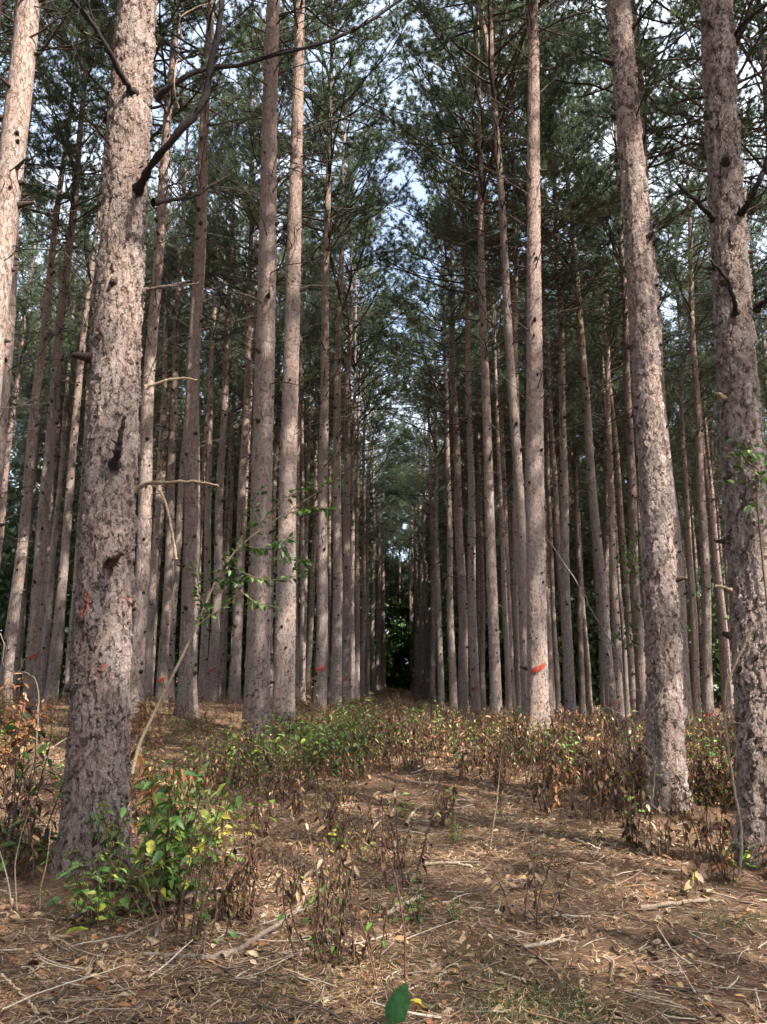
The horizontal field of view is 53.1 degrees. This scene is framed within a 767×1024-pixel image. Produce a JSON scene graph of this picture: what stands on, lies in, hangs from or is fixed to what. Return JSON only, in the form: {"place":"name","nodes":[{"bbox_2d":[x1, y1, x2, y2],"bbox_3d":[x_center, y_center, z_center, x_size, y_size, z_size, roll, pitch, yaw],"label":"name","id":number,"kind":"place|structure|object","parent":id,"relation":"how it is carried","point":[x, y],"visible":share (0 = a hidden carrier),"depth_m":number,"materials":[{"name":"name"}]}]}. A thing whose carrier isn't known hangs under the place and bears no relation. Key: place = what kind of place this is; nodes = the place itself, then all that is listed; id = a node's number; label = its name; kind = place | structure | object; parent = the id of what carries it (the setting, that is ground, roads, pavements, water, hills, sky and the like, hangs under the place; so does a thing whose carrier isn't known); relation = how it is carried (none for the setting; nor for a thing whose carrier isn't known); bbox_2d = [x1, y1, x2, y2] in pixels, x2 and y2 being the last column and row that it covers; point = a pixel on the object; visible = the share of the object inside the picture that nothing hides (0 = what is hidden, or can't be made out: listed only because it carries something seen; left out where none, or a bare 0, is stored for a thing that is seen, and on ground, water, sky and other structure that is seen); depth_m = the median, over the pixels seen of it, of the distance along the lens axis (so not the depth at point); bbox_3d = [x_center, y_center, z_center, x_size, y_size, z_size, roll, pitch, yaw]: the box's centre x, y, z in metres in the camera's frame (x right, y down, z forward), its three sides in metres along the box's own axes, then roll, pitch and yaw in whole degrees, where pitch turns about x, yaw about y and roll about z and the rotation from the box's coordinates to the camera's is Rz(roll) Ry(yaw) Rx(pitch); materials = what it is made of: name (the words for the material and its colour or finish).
{"place":"outdoors","nodes":[
{"label":"outdoors","id":0,"kind":"place"},
{"bbox_2d":[0,678,766,1023],"bbox_3d":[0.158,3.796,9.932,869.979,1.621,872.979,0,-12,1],"label":"ground","id":1,"kind":"structure","parent":0,"point":[460,928],"depth_m":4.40,"materials":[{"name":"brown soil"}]},
{"bbox_2d":[0,672,52,767],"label":"dried fern","id":2,"kind":"object","parent":1,"relation":"on","point":[21,739],"visible":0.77,"depth_m":10.25,"materials":[{"name":"brown plant"}]},
{"bbox_2d":[0,693,64,867],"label":"wilted weed","id":3,"kind":"object","parent":1,"relation":"on","point":[10,806],"visible":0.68,"depth_m":5.61,"materials":[{"name":"brown plant"}]},
{"bbox_2d":[0,170,92,572],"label":"pine tree","id":4,"kind":"object","parent":1,"relation":"on","point":[8,449],"visible":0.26,"depth_m":37.92,"materials":[{"name":"green plant"}]},
{"bbox_2d":[6,259,87,701],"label":"pine tree","id":5,"kind":"object","parent":1,"relation":"on","point":[19,649],"visible":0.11,"depth_m":43.91,"materials":[{"name":"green plant"}]},
{"bbox_2d":[0,0,108,436],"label":"pine tree","id":6,"kind":"object","parent":1,"relation":"on","point":[40,165],"visible":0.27,"depth_m":25.64,"materials":[{"name":"green plant"}]},
{"bbox_2d":[0,0,110,705],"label":"pine tree","id":7,"kind":"object","parent":1,"relation":"on","point":[14,608],"visible":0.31,"depth_m":25.40,"materials":[{"name":"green plant"}]},
{"bbox_2d":[14,194,98,698],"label":"pine tree","id":8,"kind":"object","parent":1,"relation":"on","point":[49,607],"visible":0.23,"depth_m":40.00,"materials":[{"name":"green plant"}]},
{"bbox_2d":[0,0,164,654],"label":"pine tree","id":9,"kind":"object","parent":1,"relation":"on","point":[6,385],"visible":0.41,"depth_m":16.57,"materials":[{"name":"green plant"}]},
{"bbox_2d":[22,202,146,701],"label":"pine tree","id":10,"kind":"object","parent":1,"relation":"on","point":[70,634],"visible":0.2,"depth_m":39.76,"materials":[{"name":"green plant"}]},
{"bbox_2d":[0,0,178,708],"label":"pine tree","id":11,"kind":"object","parent":1,"relation":"on","point":[33,663],"visible":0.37,"depth_m":23.37,"materials":[{"name":"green plant"}]},
{"bbox_2d":[20,49,159,703],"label":"pine tree","id":12,"kind":"object","parent":1,"relation":"on","point":[55,651],"visible":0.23,"depth_m":29.21,"materials":[{"name":"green plant"}]},
{"bbox_2d":[35,835,161,931],"bbox_3d":[-1.573,2.128,4.415,0.594,0.488,0.652,-11,-16,43],"label":"leafy shrub","id":13,"kind":"object","parent":1,"relation":"on","point":[104,903],"visible":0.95,"depth_m":4.37,"materials":[{"name":"green plant"}]},
{"bbox_2d":[1,0,250,515],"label":"pine tree","id":14,"kind":"object","parent":1,"relation":"on","point":[176,116],"visible":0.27,"depth_m":21.80,"materials":[{"name":"green plant"}]},
{"bbox_2d":[82,797,206,894],"bbox_3d":[-1.631,2.185,5.034,0.815,0.634,0.479,0,-12,1],"label":"leafy shrub","id":15,"kind":"object","parent":1,"relation":"on","point":[108,840],"visible":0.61,"depth_m":4.98,"materials":[{"name":"green plant"}]},
{"bbox_2d":[3,0,307,713],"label":"pine tree","id":16,"kind":"object","parent":1,"relation":"on","point":[140,605],"visible":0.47,"depth_m":19.20,"materials":[{"name":"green plant"}]},
{"bbox_2d":[102,831,258,951],"bbox_3d":[-1.024,1.944,3.900,0.664,0.543,0.488,11,-16,-43],"label":"weed","id":17,"kind":"object","parent":1,"relation":"on","point":[200,922],"visible":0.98,"depth_m":3.91,"materials":[{"name":"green plant"}]},
{"bbox_2d":[138,145,224,701],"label":"pine tree","id":18,"kind":"object","parent":1,"relation":"on","point":[150,643],"visible":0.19,"depth_m":35.51,"materials":[{"name":"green plant"}]},
{"bbox_2d":[95,58,279,702],"bbox_3d":[-8.301,-6.102,31.327,6.989,27.663,5.963,8,-14,-33],"label":"pine tree","id":19,"kind":"object","parent":1,"relation":"on","point":[162,668],"visible":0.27,"depth_m":30.65,"materials":[{"name":"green plant"}]},
{"bbox_2d":[131,748,251,916],"bbox_3d":[-1.257,1.951,4.666,0.714,0.956,0.621,-8,-14,33],"label":"leafy shrub","id":20,"kind":"object","parent":1,"relation":"on","point":[166,865],"visible":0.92,"depth_m":4.62,"materials":[{"name":"green plant"}]},
{"bbox_2d":[141,126,283,701],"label":"pine tree","id":21,"kind":"object","parent":1,"relation":"on","point":[203,664],"visible":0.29,"depth_m":35.43,"materials":[{"name":"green plant"}]},
{"bbox_2d":[190,785,243,870],"bbox_3d":[-1.181,2.275,5.504,0.383,0.583,0.471,0,-12,1],"label":"leafy shrub","id":22,"kind":"object","parent":1,"relation":"on","point":[222,834],"visible":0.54,"depth_m":5.54,"materials":[{"name":"green plant"}]},
{"bbox_2d":[150,70,285,701],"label":"pine tree","id":23,"kind":"object","parent":1,"relation":"on","point":[211,683],"visible":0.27,"depth_m":31.46,"materials":[{"name":"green plant"}]},
{"bbox_2d":[163,251,275,654],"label":"pine tree","id":24,"kind":"object","parent":1,"relation":"on","point":[203,468],"visible":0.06,"depth_m":42.55,"materials":[{"name":"green plant"}]},
{"bbox_2d":[48,0,401,878],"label":"pine tree","id":25,"kind":"object","parent":1,"relation":"on","point":[98,750],"visible":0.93,"depth_m":5.87,"materials":[{"name":"brown plant"}]},
{"bbox_2d":[182,260,280,701],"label":"pine tree","id":26,"kind":"object","parent":1,"relation":"on","point":[223,659],"visible":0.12,"depth_m":44.87,"materials":[{"name":"green plant"}]},
{"bbox_2d":[131,474,343,773],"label":"leaning sapling","id":27,"kind":"object","parent":1,"relation":"on","point":[232,584],"visible":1,"depth_m":7.26,"materials":[{"name":"green plant"}]},
{"bbox_2d":[146,0,355,717],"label":"pine tree","id":28,"kind":"object","parent":1,"relation":"on","point":[187,695],"visible":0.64,"depth_m":18.75,"materials":[{"name":"green plant"}]},
{"bbox_2d":[185,204,316,653],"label":"pine tree","id":29,"kind":"object","parent":1,"relation":"on","point":[256,233],"visible":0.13,"depth_m":40.41,"materials":[{"name":"green plant"}]},
{"bbox_2d":[192,9,333,702],"bbox_3d":[-5.717,-7.019,30.218,6.697,28.915,5.704,-10,-15,40],"label":"pine tree","id":30,"kind":"object","parent":1,"relation":"on","point":[235,677],"visible":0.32,"depth_m":29.64,"materials":[{"name":"green plant"}]},
{"bbox_2d":[155,0,386,700],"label":"pine tree","id":31,"kind":"object","parent":1,"relation":"on","point":[256,153],"visible":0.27,"depth_m":28.06,"materials":[{"name":"green plant"}]},
{"bbox_2d":[181,0,371,746],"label":"pine tree","id":32,"kind":"object","parent":1,"relation":"on","point":[258,682],"visible":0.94,"depth_m":12.82,"materials":[{"name":"green plant"}]},
{"bbox_2d":[236,253,319,696],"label":"pine tree","id":33,"kind":"object","parent":1,"relation":"on","point":[274,494],"visible":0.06,"depth_m":44.96,"materials":[{"name":"green plant"}]},
{"bbox_2d":[222,0,387,731],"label":"pine tree","id":34,"kind":"object","parent":1,"relation":"on","point":[283,693],"visible":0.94,"depth_m":16.14,"materials":[{"name":"green plant"}]},
{"bbox_2d":[253,172,356,701],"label":"pine tree","id":35,"kind":"object","parent":1,"relation":"on","point":[301,358],"visible":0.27,"depth_m":39.66,"materials":[{"name":"green plant"}]},
{"bbox_2d":[187,0,430,713],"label":"pine tree","id":36,"kind":"object","parent":1,"relation":"on","point":[321,665],"visible":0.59,"depth_m":24.74,"materials":[{"name":"green plant"}]},
{"bbox_2d":[254,233,365,701],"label":"pine tree","id":37,"kind":"object","parent":1,"relation":"on","point":[301,605],"visible":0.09,"depth_m":41.91,"materials":[{"name":"green plant"}]},
{"bbox_2d":[275,267,352,701],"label":"pine tree","id":38,"kind":"object","parent":1,"relation":"on","point":[307,520],"visible":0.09,"depth_m":44.42,"materials":[{"name":"green plant"}]},
{"bbox_2d":[274,259,357,701],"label":"pine tree","id":39,"kind":"object","parent":1,"relation":"on","point":[310,623],"visible":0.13,"depth_m":46.39,"materials":[{"name":"green plant"}]},
{"bbox_2d":[273,859,392,971],"bbox_3d":[-0.269,1.952,3.725,0.462,0.522,0.507,-9,-15,37],"label":"wilted weed","id":40,"kind":"object","parent":1,"relation":"on","point":[319,921],"visible":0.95,"depth_m":3.72,"materials":[{"name":"brown plant"}]},
{"bbox_2d":[247,41,430,708],"bbox_3d":[-1.730,-6.446,29.855,7.693,28.143,8.401,0,-12,1],"label":"pine tree","id":41,"kind":"object","parent":1,"relation":"on","point":[335,678],"visible":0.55,"depth_m":30.58,"materials":[{"name":"green plant"}]},
{"bbox_2d":[273,256,436,699],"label":"pine tree","id":42,"kind":"object","parent":1,"relation":"on","point":[378,383],"visible":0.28,"depth_m":45.52,"materials":[{"name":"green plant"}]},
{"bbox_2d":[277,125,437,702],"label":"pine tree","id":43,"kind":"object","parent":1,"relation":"on","point":[346,647],"visible":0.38,"depth_m":36.02,"materials":[{"name":"green plant"}]},
{"bbox_2d":[276,202,450,700],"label":"pine tree","id":44,"kind":"object","parent":1,"relation":"on","point":[378,425],"visible":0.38,"depth_m":40.99,"materials":[{"name":"green plant"}]},
{"bbox_2d":[312,310,415,701],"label":"pine tree","id":45,"kind":"object","parent":1,"relation":"on","point":[363,633],"visible":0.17,"depth_m":52.58,"materials":[{"name":"green plant"}]},
{"bbox_2d":[0,441,731,706],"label":"thicket","id":46,"kind":"object","parent":1,"relation":"on","point":[6,577],"visible":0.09,"depth_m":55.28,"materials":[{"name":"brown plant"}]},
{"bbox_2d":[328,367,427,696],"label":"pine tree","id":47,"kind":"object","parent":1,"relation":"on","point":[367,642],"visible":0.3,"depth_m":61.63,"materials":[{"name":"green plant"}]},
{"bbox_2d":[331,411,426,691],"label":"pine tree","id":48,"kind":"object","parent":1,"relation":"on","point":[372,615],"visible":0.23,"depth_m":74.37,"materials":[{"name":"green plant"}]},
{"bbox_2d":[0,686,766,931],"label":"undergrowth","id":49,"kind":"object","parent":1,"relation":"on","point":[603,775],"visible":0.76,"depth_m":8.78,"materials":[{"name":"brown plant"}]},
{"bbox_2d":[0,0,766,719],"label":"surrounding pine wood","id":50,"kind":"object","parent":1,"relation":"on","point":[24,52],"visible":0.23,"depth_m":35.29,"materials":[{"name":"brown plant"}]},
{"bbox_2d":[0,353,766,701],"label":"pine wood","id":51,"kind":"object","parent":1,"relation":"on","point":[588,561],"visible":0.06,"depth_m":64.57,"materials":[{"name":"green plant"}]},
{"bbox_2d":[0,717,766,1023],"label":"fallen twigs","id":52,"kind":"object","parent":1,"relation":"on","point":[395,974],"depth_m":3.91,"materials":[{"name":"brown wood"}]},
{"bbox_2d":[359,443,417,689],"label":"pine tree","id":53,"kind":"object","parent":1,"relation":"on","point":[378,647],"visible":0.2,"depth_m":83.82,"materials":[{"name":"green plant"}]},
{"bbox_2d":[369,585,407,687],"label":"broadleaf tree","id":54,"kind":"object","parent":1,"relation":"on","point":[390,657],"visible":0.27,"depth_m":94.43,"materials":[{"name":"green plant"}]},
{"bbox_2d":[369,469,413,687],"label":"pine tree","id":55,"kind":"object","parent":1,"relation":"on","point":[383,658],"visible":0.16,"depth_m":92.40,"materials":[{"name":"green plant"}]},
{"bbox_2d":[380,453,433,693],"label":"pine tree","id":56,"kind":"object","parent":1,"relation":"on","point":[416,654],"visible":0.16,"depth_m":86.72,"materials":[{"name":"green plant"}]},
{"bbox_2d":[370,432,445,696],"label":"pine tree","id":57,"kind":"object","parent":1,"relation":"on","point":[421,659],"visible":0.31,"depth_m":78.95,"materials":[{"name":"green plant"}]},
{"bbox_2d":[388,591,436,691],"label":"broadleaf tree","id":58,"kind":"object","parent":1,"relation":"on","point":[404,644],"visible":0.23,"depth_m":93.69,"materials":[{"name":"green plant"}]},
{"bbox_2d":[371,404,475,700],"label":"pine tree","id":59,"kind":"object","parent":1,"relation":"on","point":[426,623],"visible":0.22,"depth_m":68.55,"materials":[{"name":"green plant"}]},
{"bbox_2d":[354,355,495,705],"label":"pine tree","id":60,"kind":"object","parent":1,"relation":"on","point":[432,679],"visible":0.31,"depth_m":58.36,"materials":[{"name":"green plant"}]},
{"bbox_2d":[364,276,496,707],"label":"pine tree","id":61,"kind":"object","parent":1,"relation":"on","point":[440,671],"visible":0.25,"depth_m":47.63,"materials":[{"name":"green plant"}]},
{"bbox_2d":[359,194,525,710],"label":"pine tree","id":62,"kind":"object","parent":1,"relation":"on","point":[452,680],"visible":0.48,"depth_m":38.85,"materials":[{"name":"green plant"}]},
{"bbox_2d":[344,3,545,719],"bbox_3d":[2.626,-6.324,28.846,8.458,28.482,7.536,0,-12,1],"label":"pine tree","id":63,"kind":"object","parent":1,"relation":"on","point":[473,676],"visible":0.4,"depth_m":28.42,"materials":[{"name":"green plant"}]},
{"bbox_2d":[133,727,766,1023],"bbox_3d":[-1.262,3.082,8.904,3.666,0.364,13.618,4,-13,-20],"label":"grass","id":64,"kind":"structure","parent":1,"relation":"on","point":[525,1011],"depth_m":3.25,"materials":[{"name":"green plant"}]},
{"bbox_2d":[361,114,541,713],"bbox_3d":[2.981,-5.161,33.575,7.024,28.632,9.408,7,-14,-31],"label":"pine tree","id":65,"kind":"object","parent":1,"relation":"on","point":[463,681],"visible":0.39,"depth_m":33.71,"materials":[{"name":"green plant"}]},
{"bbox_2d":[432,331,508,712],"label":"pine tree","id":66,"kind":"object","parent":1,"relation":"on","point":[482,601],"visible":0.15,"depth_m":49.09,"materials":[{"name":"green plant"}]},
{"bbox_2d":[327,0,619,726],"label":"pine tree","id":67,"kind":"object","parent":1,"relation":"on","point":[493,605],"visible":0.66,"depth_m":22.95,"materials":[{"name":"green plant"}]},
{"bbox_2d":[421,196,575,712],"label":"pine tree","id":68,"kind":"object","parent":1,"relation":"on","point":[504,488],"visible":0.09,"depth_m":40.93,"materials":[{"name":"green plant"}]},
{"bbox_2d":[442,190,556,715],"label":"pine tree","id":69,"kind":"object","parent":1,"relation":"on","point":[508,681],"visible":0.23,"depth_m":37.44,"materials":[{"name":"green plant"}]},
{"bbox_2d":[395,0,606,723],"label":"pine tree","id":70,"kind":"object","parent":1,"relation":"on","point":[420,6],"visible":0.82,"depth_m":18.18,"materials":[{"name":"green plant"}]},
{"bbox_2d":[362,0,650,726],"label":"pine tree","id":71,"kind":"object","parent":1,"relation":"on","point":[568,152],"visible":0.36,"depth_m":26.28,"materials":[{"name":"green plant"}]},
{"bbox_2d":[451,0,611,736],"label":"pine tree","id":72,"kind":"object","parent":1,"relation":"on","point":[536,668],"visible":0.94,"depth_m":15.40,"materials":[{"name":"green plant"}]},
{"bbox_2d":[417,0,651,584],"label":"pine tree","id":73,"kind":"object","parent":1,"relation":"on","point":[548,113],"visible":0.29,"depth_m":27.21,"materials":[{"name":"green plant"}]},
{"bbox_2d":[500,249,579,718],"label":"pine tree","id":74,"kind":"object","parent":1,"relation":"on","point":[550,654],"visible":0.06,"depth_m":42.39,"materials":[{"name":"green plant"}]},
{"bbox_2d":[472,195,612,713],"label":"pine tree","id":75,"kind":"object","parent":1,"relation":"on","point":[557,521],"visible":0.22,"depth_m":38.85,"materials":[{"name":"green plant"}]},
{"bbox_2d":[492,239,600,719],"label":"pine tree","id":76,"kind":"object","parent":1,"relation":"on","point":[558,701],"visible":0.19,"depth_m":40.50,"materials":[{"name":"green plant"}]},
{"bbox_2d":[461,44,650,721],"bbox_3d":[7.422,-6.394,29.591,7.602,29.042,8.501,4,-12,-19],"label":"pine tree","id":77,"kind":"object","parent":1,"relation":"on","point":[569,682],"visible":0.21,"depth_m":29.10,"materials":[{"name":"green plant"}]},
{"bbox_2d":[523,330,603,712],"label":"pine tree","id":78,"kind":"object","parent":1,"relation":"on","point":[588,689],"visible":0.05,"depth_m":49.16,"materials":[{"name":"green plant"}]},
{"bbox_2d":[520,298,622,714],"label":"pine tree","id":79,"kind":"object","parent":1,"relation":"on","point":[581,665],"visible":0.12,"depth_m":47.18,"materials":[{"name":"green plant"}]},
{"bbox_2d":[444,13,709,726],"bbox_3d":[7.527,-6.306,29.145,9.356,28.594,7.991,6,-13,-28],"label":"pine tree","id":80,"kind":"object","parent":1,"relation":"on","point":[602,602],"visible":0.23,"depth_m":27.98,"materials":[{"name":"green plant"}]},
{"bbox_2d":[565,302,638,714],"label":"pine tree","id":81,"kind":"object","parent":1,"relation":"on","point":[625,669],"visible":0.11,"depth_m":46.80,"materials":[{"name":"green plant"}]},
{"bbox_2d":[543,222,668,664],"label":"pine tree","id":82,"kind":"object","parent":1,"relation":"on","point":[602,400],"visible":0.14,"depth_m":40.69,"materials":[{"name":"green plant"}]},
{"bbox_2d":[547,267,667,620],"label":"pine tree","id":83,"kind":"object","parent":1,"relation":"on","point":[606,553],"visible":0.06,"depth_m":44.64,"materials":[{"name":"green plant"}]},
{"bbox_2d":[509,26,710,719],"bbox_3d":[9.524,-6.210,29.286,8.175,28.660,9.614,-7,-14,31],"label":"pine tree","id":84,"kind":"object","parent":1,"relation":"on","point":[640,678],"visible":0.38,"depth_m":29.28,"materials":[{"name":"green plant"}]},
{"bbox_2d":[544,164,686,718],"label":"pine tree","id":85,"kind":"object","parent":1,"relation":"on","point":[630,661],"visible":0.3,"depth_m":37.17,"materials":[{"name":"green plant"}]},
{"bbox_2d":[541,142,708,722],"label":"pine tree","id":86,"kind":"object","parent":1,"relation":"on","point":[615,608],"visible":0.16,"depth_m":36.01,"materials":[{"name":"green plant"}]},
{"bbox_2d":[495,0,766,725],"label":"pine tree","id":87,"kind":"object","parent":1,"relation":"on","point":[672,36],"visible":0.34,"depth_m":21.89,"materials":[{"name":"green plant"}]},
{"bbox_2d":[601,0,691,811],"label":"pine tree","id":88,"kind":"object","parent":1,"relation":"on","point":[665,734],"visible":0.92,"depth_m":7.95,"materials":[{"name":"brown plant"}]},
{"bbox_2d":[557,0,766,503],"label":"pine tree","id":89,"kind":"object","parent":1,"relation":"on","point":[646,110],"visible":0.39,"depth_m":19.52,"materials":[{"name":"green plant"}]},
{"bbox_2d":[637,782,690,860],"bbox_3d":[2.130,2.336,5.767,0.434,0.596,0.386,0,-12,1],"label":"wilted weed","id":90,"kind":"object","parent":1,"relation":"on","point":[666,827],"visible":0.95,"depth_m":5.79,"materials":[{"name":"brown plant"}]},
{"bbox_2d":[602,64,766,721],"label":"pine tree","id":91,"kind":"object","parent":1,"relation":"on","point":[706,666],"visible":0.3,"depth_m":30.89,"materials":[{"name":"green plant"}]},
{"bbox_2d":[614,196,757,718],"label":"pine tree","id":92,"kind":"object","parent":1,"relation":"on","point":[696,695],"visible":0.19,"depth_m":39.53,"materials":[{"name":"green plant"}]},
{"bbox_2d":[611,0,766,456],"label":"pine tree","id":93,"kind":"object","parent":1,"relation":"on","point":[668,195],"visible":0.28,"depth_m":24.05,"materials":[{"name":"green plant"}]},
{"bbox_2d":[663,280,733,714],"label":"pine tree","id":94,"kind":"object","parent":1,"relation":"on","point":[709,462],"visible":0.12,"depth_m":47.60,"materials":[{"name":"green plant"}]},
{"bbox_2d":[669,771,735,853],"bbox_3d":[2.466,2.337,5.944,0.331,0.661,0.533,11,-16,-41],"label":"wilted weed","id":95,"kind":"object","parent":1,"relation":"on","point":[700,820],"visible":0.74,"depth_m":5.89,"materials":[{"name":"brown plant"}]},
{"bbox_2d":[663,192,766,507],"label":"pine tree","id":96,"kind":"object","parent":1,"relation":"on","point":[760,374],"visible":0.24,"depth_m":39.21,"materials":[{"name":"green plant"}]},
{"bbox_2d":[677,0,766,869],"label":"pine tree","id":97,"kind":"object","parent":1,"relation":"on","point":[734,338],"visible":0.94,"depth_m":6.01,"materials":[{"name":"brown plant"}]},
{"bbox_2d":[725,438,766,609],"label":"climbing vine","id":98,"kind":"object","parent":97,"relation":"attached to","point":[747,508],"visible":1,"depth_m":5.78,"materials":[{"name":"green plant"}]},
{"bbox_2d":[0,0,766,667],"label":"sky","id":99,"kind":"structure","parent":0,"point":[419,191],"materials":[{"name":"white"}]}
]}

